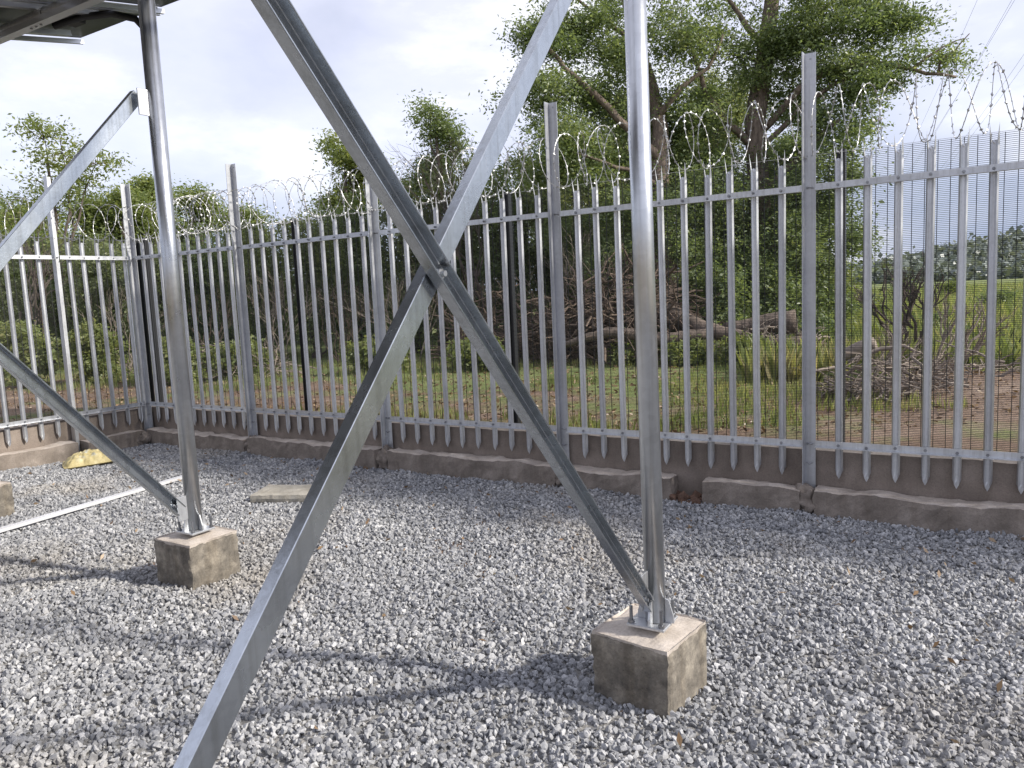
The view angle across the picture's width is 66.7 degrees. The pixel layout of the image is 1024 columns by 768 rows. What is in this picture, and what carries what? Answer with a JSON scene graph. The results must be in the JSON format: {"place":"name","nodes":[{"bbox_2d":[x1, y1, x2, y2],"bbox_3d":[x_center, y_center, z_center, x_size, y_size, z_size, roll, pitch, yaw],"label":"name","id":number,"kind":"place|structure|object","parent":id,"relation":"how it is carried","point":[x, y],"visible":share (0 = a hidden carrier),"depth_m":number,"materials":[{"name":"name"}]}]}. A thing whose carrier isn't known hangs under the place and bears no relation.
{"place":"outdoors","nodes":[
{"label":"outdoors","id":0,"kind":"place"},
{"bbox_2d":[0,443,1023,767],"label":"gravel","id":1,"kind":"structure","parent":0,"point":[114,661],"depth_m":3.96,"materials":[{"name":"gravel"}]},
{"bbox_2d":[0,481,14,516],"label":"concrete footing","id":2,"kind":"object","parent":1,"relation":"on","point":[6,501],"visible":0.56,"depth_m":6.68,"materials":[{"name":"concrete"}]},
{"bbox_2d":[0,0,677,767],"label":"solar mounting frame","id":3,"kind":"object","parent":2,"relation":"on","point":[64,20],"visible":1,"depth_m":2.64,"materials":[{"name":"metal"}]},
{"bbox_2d":[62,449,112,468],"bbox_3d":[-4.739,0.813,8.789,0.598,0.170,0.414,-9,12,-30],"label":"pile","id":4,"kind":"object","parent":1,"relation":"on","point":[88,457],"visible":0.73,"depth_m":8.65,"materials":[{"name":"sand"}]},
{"bbox_2d":[0,475,181,532],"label":"metal strip","id":5,"kind":"object","parent":1,"relation":"on","point":[61,512],"visible":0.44,"depth_m":6.71,"materials":[{"name":"metal"}]},
{"bbox_2d":[136,431,151,444],"bbox_3d":[-4.667,0.685,9.866,0.202,0.184,0.188,2,8,32],"label":"broken concrete","id":6,"kind":"object","parent":1,"relation":"on","point":[145,437],"visible":1,"depth_m":9.81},
{"bbox_2d":[154,524,240,590],"bbox_3d":[-1.989,1.179,4.955,0.374,0.505,0.371,2,8,32],"label":"concrete footing","id":7,"kind":"object","parent":1,"relation":"on","point":[194,562],"visible":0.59,"depth_m":4.82,"materials":[{"name":"concrete"}]},
{"bbox_2d":[250,484,311,502],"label":"concrete slab","id":8,"kind":"structure","parent":1,"relation":"on","point":[282,493],"depth_m":6.75,"materials":[{"name":"concrete"}]},
{"bbox_2d":[17,448,1023,746],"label":"blown leaves","id":9,"kind":"object","parent":1,"relation":"on","point":[951,660],"visible":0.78,"depth_m":4.97,"materials":[{"name":"brown plant"}]},
{"bbox_2d":[590,603,706,717],"bbox_3d":[0.592,1.254,3.325,0.372,0.510,0.377,3,9,39],"label":"concrete footing","id":10,"kind":"object","parent":1,"relation":"on","point":[661,674],"visible":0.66,"depth_m":3.19,"materials":[{"name":"concrete"}]},
{"bbox_2d":[669,490,701,503],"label":"soil clods","id":11,"kind":"object","parent":1,"relation":"on","point":[695,497],"visible":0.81,"depth_m":6.17,"materials":[{"name":"soil"}]},
{"bbox_2d":[0,278,1023,577],"bbox_3d":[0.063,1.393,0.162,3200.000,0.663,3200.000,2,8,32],"label":"ground","id":12,"kind":"structure","parent":0,"point":[1002,420],"depth_m":9.03,"materials":[{"name":"plant"}]},
{"bbox_2d":[0,252,56,343],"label":"shrub","id":13,"kind":"object","parent":12,"relation":"on","point":[4,297],"visible":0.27,"depth_m":19.34,"materials":[{"name":"green plant"}]},
{"bbox_2d":[0,319,61,388],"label":"weed clump","id":14,"kind":"object","parent":12,"relation":"on","point":[23,332],"visible":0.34,"depth_m":14.34,"materials":[{"name":"green plant"}]},
{"bbox_2d":[0,194,77,317],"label":"leafy tree","id":15,"kind":"object","parent":12,"relation":"on","point":[22,207],"visible":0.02,"depth_m":27.76,"materials":[{"name":"green plant"}]},
{"bbox_2d":[6,208,88,352],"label":"bare bush","id":16,"kind":"object","parent":12,"relation":"on","point":[34,304],"visible":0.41,"depth_m":17.79,"materials":[{"name":"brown plant"}]},
{"bbox_2d":[0,226,99,364],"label":"shrub","id":17,"kind":"object","parent":12,"relation":"on","point":[50,299],"visible":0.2,"depth_m":19.90,"materials":[{"name":"green plant"}]},
{"bbox_2d":[0,111,135,356],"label":"leafy tree","id":18,"kind":"object","parent":12,"relation":"on","point":[57,165],"visible":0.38,"depth_m":20.27,"materials":[{"name":"green plant"}]},
{"bbox_2d":[0,408,144,470],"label":"boundary wall","id":19,"kind":"structure","parent":12,"relation":"on","point":[35,450],"depth_m":9.06,"materials":[{"name":"concrete"}]},
{"bbox_2d":[0,176,146,451],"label":"palisade fence","id":20,"kind":"object","parent":19,"relation":"on","point":[6,424],"visible":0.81,"depth_m":9.21,"materials":[{"name":"metal"}]},
{"bbox_2d":[0,197,133,241],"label":"razor wire","id":21,"kind":"object","parent":20,"relation":"attached to","point":[47,229],"visible":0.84,"depth_m":9.26,"materials":[{"name":"metal"}]},
{"bbox_2d":[0,236,154,423],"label":"fence","id":22,"kind":"object","parent":12,"relation":"on","point":[93,283],"visible":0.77,"depth_m":9.59,"materials":[{"name":"metal"}]},
{"bbox_2d":[37,318,130,384],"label":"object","id":23,"kind":"object","parent":12,"relation":"on","point":[87,360],"visible":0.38,"depth_m":14.36,"materials":[{"name":"green plant"}]},
{"bbox_2d":[49,223,140,361],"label":"shrub","id":24,"kind":"object","parent":12,"relation":"on","point":[91,270],"visible":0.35,"depth_m":18.79,"materials":[{"name":"green plant"}]},
{"bbox_2d":[58,189,148,268],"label":"leafy tree","id":25,"kind":"object","parent":12,"relation":"on","point":[98,220],"visible":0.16,"depth_m":29.77,"materials":[{"name":"green plant"}]},
{"bbox_2d":[66,284,164,369],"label":"bare bush","id":26,"kind":"object","parent":12,"relation":"on","point":[114,322],"visible":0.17,"depth_m":16.62,"materials":[{"name":"plant"}]},
{"bbox_2d":[76,180,178,310],"bbox_3d":[-14.880,-4.676,30.087,4.365,6.521,4.568,-8,8,-38],"label":"leafy tree","id":27,"kind":"object","parent":12,"relation":"on","point":[113,197],"visible":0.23,"depth_m":29.93,"materials":[{"name":"green plant"}]},
{"bbox_2d":[108,168,184,258],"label":"leafy tree","id":28,"kind":"object","parent":12,"relation":"on","point":[146,185],"visible":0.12,"depth_m":35.79,"materials":[{"name":"green plant"}]},
{"bbox_2d":[93,235,207,350],"bbox_3d":[-8.401,-1.904,18.578,2.882,3.306,2.759,2,8,32],"label":"shrub","id":29,"kind":"object","parent":12,"relation":"on","point":[160,299],"visible":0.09,"depth_m":18.35,"materials":[{"name":"green plant"}]},
{"bbox_2d":[117,337,206,374],"bbox_3d":[-6.661,-0.480,15.463,2.892,1.311,1.885,2,8,32],"label":"brush pile","id":30,"kind":"object","parent":12,"relation":"on","point":[132,362],"visible":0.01,"depth_m":15.42,"materials":[{"name":"brown wood"}]},
{"bbox_2d":[119,330,206,384],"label":"weed clump","id":31,"kind":"object","parent":12,"relation":"on","point":[193,361],"visible":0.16,"depth_m":13.87,"materials":[{"name":"green plant"}]},
{"bbox_2d":[3,210,324,322],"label":"distant woodland","id":32,"kind":"object","parent":12,"relation":"on","point":[80,230],"depth_m":40.83,"materials":[{"name":"green plant"}]},
{"bbox_2d":[152,173,227,255],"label":"leafy tree","id":33,"kind":"object","parent":12,"relation":"on","point":[195,191],"visible":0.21,"depth_m":33.96,"materials":[{"name":"green plant"}]},
{"bbox_2d":[157,219,253,352],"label":"shrub","id":34,"kind":"object","parent":12,"relation":"on","point":[206,277],"visible":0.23,"depth_m":18.78,"materials":[{"name":"green plant"}]},
{"bbox_2d":[187,282,236,348],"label":"bare bush","id":35,"kind":"object","parent":12,"relation":"on","point":[211,317],"visible":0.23,"depth_m":16.37,"materials":[{"name":"brown wood"}]},
{"bbox_2d":[196,334,286,378],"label":"weed clump","id":36,"kind":"object","parent":12,"relation":"on","point":[222,353],"visible":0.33,"depth_m":14.31,"materials":[{"name":"green plant"}]},
{"bbox_2d":[205,198,279,306],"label":"leafy tree","id":37,"kind":"object","parent":12,"relation":"on","point":[247,213],"visible":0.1,"depth_m":31.77,"materials":[{"name":"green plant"}]},
{"bbox_2d":[206,210,298,351],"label":"shrub","id":38,"kind":"object","parent":12,"relation":"on","point":[252,318],"visible":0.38,"depth_m":18.34,"materials":[{"name":"green plant"}]},
{"bbox_2d":[199,330,316,381],"bbox_3d":[-5.565,-0.402,14.976,4.082,1.287,2.004,2,8,32],"label":"brush pile","id":39,"kind":"object","parent":12,"relation":"on","point":[278,361],"visible":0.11,"depth_m":14.29,"materials":[{"name":"brown wood"}]},
{"bbox_2d":[228,267,324,359],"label":"bare bush","id":40,"kind":"object","parent":12,"relation":"on","point":[273,326],"visible":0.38,"depth_m":16.29,"materials":[{"name":"plant"}]},
{"bbox_2d":[244,211,362,357],"bbox_3d":[-4.601,-2.279,18.190,2.612,3.523,2.640,2,8,32],"label":"shrub","id":41,"kind":"object","parent":12,"relation":"on","point":[306,261],"visible":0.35,"depth_m":17.91,"materials":[{"name":"green plant"}]},
{"bbox_2d":[307,272,372,363],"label":"bare bush","id":42,"kind":"object","parent":12,"relation":"on","point":[348,326],"visible":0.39,"depth_m":16.21,"materials":[{"name":"plant"}]},
{"bbox_2d":[298,185,411,343],"bbox_3d":[-3.648,-2.634,18.626,2.466,4.114,2.502,-1,7,16],"label":"shrub","id":43,"kind":"object","parent":12,"relation":"on","point":[355,200],"visible":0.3,"depth_m":18.32,"materials":[{"name":"green plant"}]},
{"bbox_2d":[282,128,428,336],"bbox_3d":[-4.689,-3.967,21.479,3.777,6.214,3.541,2,8,32],"label":"leafy tree","id":44,"kind":"object","parent":12,"relation":"on","point":[340,157],"visible":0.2,"depth_m":20.97,"materials":[{"name":"green plant"}]},
{"bbox_2d":[337,334,418,371],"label":"weed clump","id":45,"kind":"object","parent":12,"relation":"on","point":[362,361],"visible":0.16,"depth_m":13.82,"materials":[{"name":"green plant"}]},
{"bbox_2d":[319,259,463,359],"bbox_3d":[-2.498,-1.508,15.876,2.588,2.324,2.013,-9,9,-43],"label":"bare bush","id":46,"kind":"object","parent":12,"relation":"on","point":[388,298],"visible":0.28,"depth_m":15.92,"materials":[{"name":"brown wood"}]},
{"bbox_2d":[349,170,450,353],"bbox_3d":[-2.341,-2.747,18.108,2.272,4.308,2.558,-8,9,-40],"label":"shrub","id":47,"kind":"object","parent":12,"relation":"on","point":[403,272],"visible":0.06,"depth_m":18.01,"materials":[{"name":"green plant"}]},
{"bbox_2d":[380,89,481,348],"bbox_3d":[-1.989,-4.010,19.462,2.874,6.523,3.014,-5,7,-22],"label":"leafy tree","id":48,"kind":"object","parent":12,"relation":"on","point":[437,128],"visible":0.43,"depth_m":19.20,"materials":[{"name":"green plant"}]},
{"bbox_2d":[387,120,507,311],"bbox_3d":[-1.503,-2.937,16.314,2.886,4.967,3.577,-6,7,-28],"label":"leafy tree","id":49,"kind":"object","parent":12,"relation":"on","point":[457,251],"visible":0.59,"depth_m":15.99,"materials":[{"name":"green plant"}]},
{"bbox_2d":[0,200,907,352],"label":"background woodland","id":50,"kind":"object","parent":12,"relation":"on","point":[858,269],"visible":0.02,"depth_m":24.82,"materials":[{"name":"green plant"}]},
{"bbox_2d":[410,163,498,340],"bbox_3d":[-1.294,-3.094,18.820,2.774,4.693,2.355,2,8,32],"label":"shrub","id":51,"kind":"object","parent":12,"relation":"on","point":[448,199],"visible":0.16,"depth_m":18.45,"materials":[{"name":"green plant"}]},
{"bbox_2d":[428,277,526,339],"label":"bare bush","id":52,"kind":"object","parent":12,"relation":"on","point":[474,299],"visible":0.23,"depth_m":15.97,"materials":[{"name":"plant"}]},
{"bbox_2d":[447,149,509,304],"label":"leafy tree","id":53,"kind":"object","parent":12,"relation":"on","point":[467,163],"visible":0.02,"depth_m":19.97,"materials":[{"name":"green plant"}]},
{"bbox_2d":[440,335,518,371],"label":"weed clump","id":54,"kind":"object","parent":12,"relation":"on","point":[466,353],"visible":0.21,"depth_m":13.77,"materials":[{"name":"green plant"}]},
{"bbox_2d":[451,155,548,334],"bbox_3d":[-0.320,-3.043,18.340,2.860,4.626,2.759,-3,7,-6],"label":"shrub","id":55,"kind":"object","parent":12,"relation":"on","point":[489,183],"visible":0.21,"depth_m":17.95,"materials":[{"name":"green plant"}]},
{"bbox_2d":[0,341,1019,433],"bbox_3d":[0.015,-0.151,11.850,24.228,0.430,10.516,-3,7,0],"label":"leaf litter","id":56,"kind":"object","parent":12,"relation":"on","point":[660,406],"visible":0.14,"depth_m":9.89,"materials":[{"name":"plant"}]},
{"bbox_2d":[430,284,591,363],"bbox_3d":[-0.047,-0.952,15.455,3.848,2.490,3.283,2,8,32],"label":"brush pile","id":57,"kind":"object","parent":12,"relation":"on","point":[536,325],"visible":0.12,"depth_m":15.20,"materials":[{"name":"brown wood"}]},
{"bbox_2d":[5,337,1019,431],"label":"grass","id":58,"kind":"structure","parent":12,"relation":"on","point":[421,412],"depth_m":9.01,"materials":[{"name":"plant"}]},
{"bbox_2d":[479,146,545,329],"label":"leafy tree","id":59,"kind":"object","parent":12,"relation":"on","point":[514,161],"visible":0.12,"depth_m":19.02,"materials":[{"name":"green plant"}]},
{"bbox_2d":[511,183,588,321],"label":"shrub","id":60,"kind":"object","parent":12,"relation":"on","point":[547,268],"visible":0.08,"depth_m":18.42,"materials":[{"name":"green plant"}]},
{"bbox_2d":[496,218,632,356],"bbox_3d":[1.445,-1.805,15.205,2.894,2.712,3.205,-7,8,-33],"label":"bare bush","id":61,"kind":"object","parent":12,"relation":"on","point":[576,276],"visible":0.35,"depth_m":14.79,"materials":[{"name":"plant"}]},
{"bbox_2d":[510,112,625,328],"bbox_3d":[1.619,-4.301,21.419,3.808,6.354,3.846,2,8,32],"label":"leafy tree","id":62,"kind":"object","parent":12,"relation":"on","point":[583,192],"visible":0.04,"depth_m":21.14,"materials":[{"name":"green plant"}]},
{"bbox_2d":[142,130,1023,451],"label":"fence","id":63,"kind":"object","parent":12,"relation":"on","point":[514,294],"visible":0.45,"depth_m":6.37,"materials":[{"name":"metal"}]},
{"bbox_2d":[146,406,1023,537],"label":"boundary wall","id":64,"kind":"structure","parent":12,"relation":"on","point":[938,501],"depth_m":6.22,"materials":[{"name":"concrete"}]},
{"bbox_2d":[120,52,1023,493],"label":"palisade fence","id":65,"kind":"object","parent":64,"relation":"on","point":[808,442],"visible":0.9,"depth_m":6.42,"materials":[{"name":"metal"}]},
{"bbox_2d":[117,60,1023,240],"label":"razor wire","id":66,"kind":"object","parent":65,"relation":"attached to","point":[916,118],"visible":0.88,"depth_m":6.37,"materials":[{"name":"metal"}]},
{"bbox_2d":[564,207,631,344],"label":"shrub","id":67,"kind":"object","parent":12,"relation":"on","point":[592,269],"visible":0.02,"depth_m":17.95,"materials":[{"name":"green plant"}]},
{"bbox_2d":[499,237,723,366],"bbox_3d":[1.851,-1.189,14.508,4.304,3.002,3.613,2,8,32],"label":"brush pile","id":68,"kind":"object","parent":12,"relation":"on","point":[604,313],"visible":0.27,"depth_m":14.04,"materials":[{"name":"brown wood"}]},
{"bbox_2d":[565,327,705,346],"bbox_3d":[2.096,-0.805,13.315,2.611,0.370,0.244,-1,7,14],"label":"fallen log","id":69,"kind":"object","parent":68,"relation":"on","point":[606,330],"visible":0.38,"depth_m":13.26,"materials":[{"name":"wood"}]},
{"bbox_2d":[571,81,691,238],"bbox_3d":[3.534,-5.000,22.613,4.575,7.278,4.956,2,8,32],"label":"leafy tree","id":70,"kind":"object","parent":12,"relation":"on","point":[623,148],"visible":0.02,"depth_m":21.83,"materials":[{"name":"green plant"}]},
{"bbox_2d":[606,339,660,365],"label":"weed clump","id":71,"kind":"object","parent":12,"relation":"on","point":[614,359],"visible":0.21,"depth_m":13.36,"materials":[{"name":"green plant"}]},
{"bbox_2d":[609,278,681,343],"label":"shrub","id":72,"kind":"object","parent":12,"relation":"on","point":[656,300],"visible":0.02,"depth_m":14.78,"materials":[{"name":"green plant"}]},
{"bbox_2d":[626,253,692,331],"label":"bare bush","id":73,"kind":"object","parent":12,"relation":"on","point":[669,277],"visible":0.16,"depth_m":14.39,"materials":[{"name":"plant"}]},
{"bbox_2d":[623,290,750,340],"bbox_3d":[3.206,-1.061,13.495,2.850,1.226,0.363,2,8,35],"label":"fallen log","id":74,"kind":"object","parent":12,"relation":"on","point":[693,321],"visible":0.24,"depth_m":13.39,"materials":[{"name":"wood"}]},
{"bbox_2d":[659,334,724,366],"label":"weed clump","id":75,"kind":"object","parent":12,"relation":"on","point":[676,359],"visible":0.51,"depth_m":12.77,"materials":[{"name":"green plant"}]},
{"bbox_2d":[625,64,771,260],"bbox_3d":[5.830,-5.303,22.777,5.236,7.650,4.921,-1,7,11],"label":"leafy tree","id":76,"kind":"object","parent":12,"relation":"on","point":[736,114],"visible":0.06,"depth_m":22.07,"materials":[{"name":"green plant"}]},
{"bbox_2d":[678,230,726,314],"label":"shrub","id":77,"kind":"object","parent":12,"relation":"on","point":[692,282],"visible":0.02,"depth_m":18.28,"materials":[{"name":"green plant"}]},
{"bbox_2d":[679,259,765,346],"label":"shrub","id":78,"kind":"object","parent":12,"relation":"on","point":[718,320],"visible":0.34,"depth_m":14.39,"materials":[{"name":"green plant"}]},
{"bbox_2d":[468,0,1000,341],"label":"tree","id":79,"kind":"object","parent":12,"relation":"on","point":[785,44],"visible":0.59,"depth_m":15.15,"materials":[{"name":"green plant"}]},
{"bbox_2d":[714,330,772,365],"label":"weed clump","id":80,"kind":"object","parent":12,"relation":"on","point":[743,342],"visible":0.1,"depth_m":12.29,"materials":[{"name":"green plant"}]},
{"bbox_2d":[745,254,819,337],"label":"shrub","id":81,"kind":"object","parent":12,"relation":"on","point":[774,293],"visible":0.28,"depth_m":14.61,"materials":[{"name":"green plant"}]},
{"bbox_2d":[700,313,876,357],"bbox_3d":[4.362,-0.652,13.183,3.290,1.196,1.875,2,8,32],"label":"brush pile","id":82,"kind":"object","parent":12,"relation":"on","point":[773,327],"visible":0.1,"depth_m":12.96,"materials":[{"name":"brown wood"}]},
{"bbox_2d":[723,309,797,333],"bbox_3d":[4.277,-1.054,13.436,1.228,0.438,0.420,0,7,24],"label":"fallen log","id":83,"kind":"object","parent":82,"relation":"on","point":[766,323],"visible":0.36,"depth_m":13.22,"materials":[{"name":"wood"}]},
{"bbox_2d":[770,336,801,345],"bbox_3d":[4.355,-0.666,12.996,1.073,0.245,0.244,0,7,22],"label":"fallen log","id":84,"kind":"object","parent":82,"relation":"on","point":[788,340],"visible":0.06,"depth_m":12.80,"materials":[{"name":"wood"}]},
{"bbox_2d":[739,130,848,261],"bbox_3d":[7.457,-4.139,21.272,3.142,5.526,3.064,-7,8,-36],"label":"leafy tree","id":85,"kind":"object","parent":12,"relation":"on","point":[799,174],"visible":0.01,"depth_m":20.96,"materials":[{"name":"green plant"}]},
{"bbox_2d":[759,208,847,339],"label":"shrub","id":86,"kind":"object","parent":12,"relation":"on","point":[800,265],"visible":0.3,"depth_m":14.94,"materials":[{"name":"green plant"}]},
{"bbox_2d":[816,253,862,331],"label":"shrub","id":87,"kind":"object","parent":12,"relation":"on","point":[859,276],"visible":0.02,"depth_m":16.29,"materials":[{"name":"green plant"}]},
{"bbox_2d":[822,360,891,380],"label":"weed clump","id":88,"kind":"object","parent":12,"relation":"on","point":[860,361],"visible":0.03,"depth_m":9.40,"materials":[{"name":"green plant"}]},
{"bbox_2d":[846,339,877,360],"bbox_3d":[4.229,-0.422,9.510,0.428,0.292,0.189,2,8,32],"label":"rock","id":89,"kind":"object","parent":12,"relation":"on","point":[856,349],"visible":0.27,"depth_m":9.46,"materials":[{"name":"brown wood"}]},
{"bbox_2d":[858,297,892,318],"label":"field bush","id":90,"kind":"object","parent":12,"relation":"on","point":[881,305],"visible":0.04,"depth_m":21.91,"materials":[{"name":"green plant"}]},
{"bbox_2d":[736,281,1022,384],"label":"field grass","id":91,"kind":"structure","parent":12,"relation":"on","point":[1007,349],"depth_m":11.59,"materials":[{"name":"plant"}]},
{"bbox_2d":[792,342,973,403],"bbox_3d":[4.053,0.017,8.304,1.939,0.856,1.607,-1,7,12],"label":"brush pile","id":92,"kind":"object","parent":12,"relation":"on","point":[906,372],"visible":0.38,"depth_m":8.17,"materials":[{"name":"brown wood"}]},
{"bbox_2d":[847,344,922,362],"bbox_3d":[4.204,-0.341,8.772,0.784,0.208,0.086,0,7,22],"label":"fallen log","id":93,"kind":"object","parent":92,"relation":"on","point":[881,349],"visible":0.44,"depth_m":8.77,"materials":[{"name":"brown wood"}]},
{"bbox_2d":[871,319,922,372],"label":"bare bush","id":94,"kind":"object","parent":12,"relation":"on","point":[886,327],"visible":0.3,"depth_m":9.61,"materials":[{"name":"brown wood"}]},
{"bbox_2d":[848,250,955,350],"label":"bare bush","id":95,"kind":"object","parent":12,"relation":"on","point":[907,308],"visible":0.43,"depth_m":10.18,"materials":[{"name":"brown plant"}]},
{"bbox_2d":[887,274,918,300],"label":"field bush","id":96,"kind":"object","parent":12,"relation":"on","point":[902,285],"visible":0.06,"depth_m":33.84,"materials":[{"name":"green plant"}]},
{"bbox_2d":[913,313,953,326],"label":"field bush","id":97,"kind":"object","parent":12,"relation":"on","point":[936,318],"visible":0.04,"depth_m":16.84,"materials":[{"name":"green plant"}]},
{"bbox_2d":[849,251,1023,283],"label":"treeline","id":98,"kind":"object","parent":12,"relation":"on","point":[1009,273],"visible":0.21,"depth_m":138.32,"materials":[{"name":"green plant"}]},
{"bbox_2d":[934,278,975,296],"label":"field bush","id":99,"kind":"object","parent":12,"relation":"on","point":[951,283],"visible":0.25,"depth_m":39.91,"materials":[{"name":"green plant"}]},
{"bbox_2d":[901,335,1020,378],"bbox_3d":[5.132,-0.107,8.774,1.805,0.994,1.462,2,8,32],"label":"brush pile","id":100,"kind":"object","parent":12,"relation":"on","point":[980,363],"visible":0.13,"depth_m":8.71,"materials":[{"name":"brown wood"}]},
{"bbox_2d":[933,288,1018,371],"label":"bare bush","id":101,"kind":"object","parent":12,"relation":"on","point":[976,348],"visible":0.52,"depth_m":9.52,"materials":[{"name":"plant"}]},
{"bbox_2d":[969,287,1021,306],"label":"field bush","id":102,"kind":"object","parent":12,"relation":"on","point":[1007,296],"visible":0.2,"depth_m":25.73,"materials":[{"name":"green plant"}]},
{"bbox_2d":[0,0,1023,298],"label":"sky","id":103,"kind":"structure","parent":0,"point":[232,95],"materials":[{"name":"white"}]},
{"bbox_2d":[882,0,1023,203],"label":"power line","id":104,"kind":"object","parent":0,"point":[966,80],"visible":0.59,"depth_m":62.37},
{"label":"hill","id":105,"kind":"structure","parent":0,"visible":0},
{"bbox_2d":[848,223,1023,274],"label":"hill forest","id":106,"kind":"object","parent":105,"relation":"on","point":[1009,245],"visible":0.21,"depth_m":214.58,"materials":[{"name":"plant"}]}
]}

